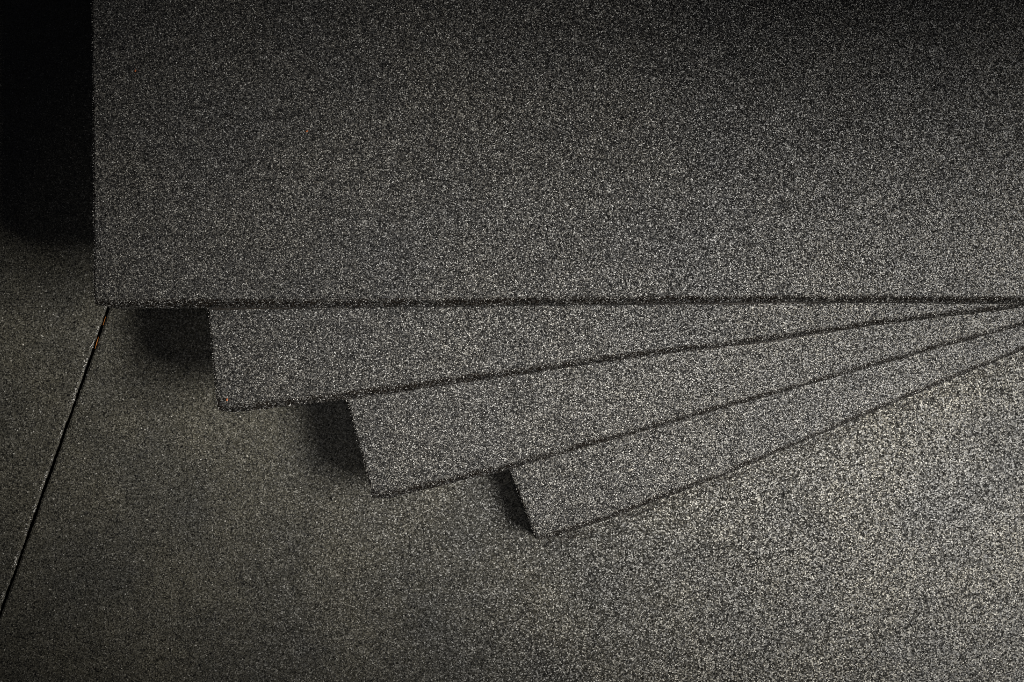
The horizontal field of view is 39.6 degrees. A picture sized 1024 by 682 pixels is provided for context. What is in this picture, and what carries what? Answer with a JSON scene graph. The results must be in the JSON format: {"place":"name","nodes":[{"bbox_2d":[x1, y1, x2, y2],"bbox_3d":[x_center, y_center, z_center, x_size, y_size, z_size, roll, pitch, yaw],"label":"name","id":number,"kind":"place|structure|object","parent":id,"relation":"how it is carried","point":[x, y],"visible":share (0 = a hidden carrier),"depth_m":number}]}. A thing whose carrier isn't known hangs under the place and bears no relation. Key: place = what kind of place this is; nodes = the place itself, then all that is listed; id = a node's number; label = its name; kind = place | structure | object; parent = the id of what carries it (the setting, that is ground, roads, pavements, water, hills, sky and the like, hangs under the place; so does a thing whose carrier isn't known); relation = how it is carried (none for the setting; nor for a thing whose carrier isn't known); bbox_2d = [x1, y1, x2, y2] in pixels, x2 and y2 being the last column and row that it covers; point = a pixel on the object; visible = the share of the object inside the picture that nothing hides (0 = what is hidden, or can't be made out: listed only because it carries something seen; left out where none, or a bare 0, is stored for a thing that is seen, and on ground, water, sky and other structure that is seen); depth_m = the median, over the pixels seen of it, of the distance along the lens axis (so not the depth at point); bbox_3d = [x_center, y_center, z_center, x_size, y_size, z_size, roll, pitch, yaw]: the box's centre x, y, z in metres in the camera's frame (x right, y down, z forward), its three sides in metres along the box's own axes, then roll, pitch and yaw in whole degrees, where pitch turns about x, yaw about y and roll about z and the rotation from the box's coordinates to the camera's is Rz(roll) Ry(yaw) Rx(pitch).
{"place":"outdoors","nodes":[
{"label":"outdoors","id":0,"kind":"place"},
{"bbox_2d":[0,0,1023,681],"bbox_3d":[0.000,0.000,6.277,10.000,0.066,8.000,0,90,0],"label":"ground","id":1,"kind":"structure","parent":0,"point":[162,518],"depth_m":6.25},
{"bbox_2d":[508,326,1023,539],"bbox_3d":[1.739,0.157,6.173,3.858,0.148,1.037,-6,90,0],"label":"wedge block","id":2,"kind":"structure","parent":1,"relation":"on","point":[565,493],"depth_m":6.10},
{"bbox_2d":[346,308,1023,498],"bbox_3d":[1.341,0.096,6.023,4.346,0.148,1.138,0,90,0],"label":"wedge block","id":3,"kind":"structure","parent":2,"relation":"on","point":[412,441],"depth_m":5.95},
{"bbox_2d":[207,303,1023,411],"bbox_3d":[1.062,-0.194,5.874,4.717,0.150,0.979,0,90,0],"label":"wedge block","id":4,"kind":"structure","parent":3,"relation":"on","point":[267,358],"depth_m":5.80},
{"bbox_2d":[90,0,1023,309],"bbox_3d":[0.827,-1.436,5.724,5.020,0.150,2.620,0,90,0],"label":"top block","id":5,"kind":"structure","parent":4,"relation":"on","point":[268,154],"depth_m":5.65},
{"bbox_2d":[539,353,1023,548],"bbox_3d":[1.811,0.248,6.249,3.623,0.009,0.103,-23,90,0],"label":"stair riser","id":6,"kind":"object","parent":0,"point":[935,391],"visible":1,"depth_m":6.25}
]}

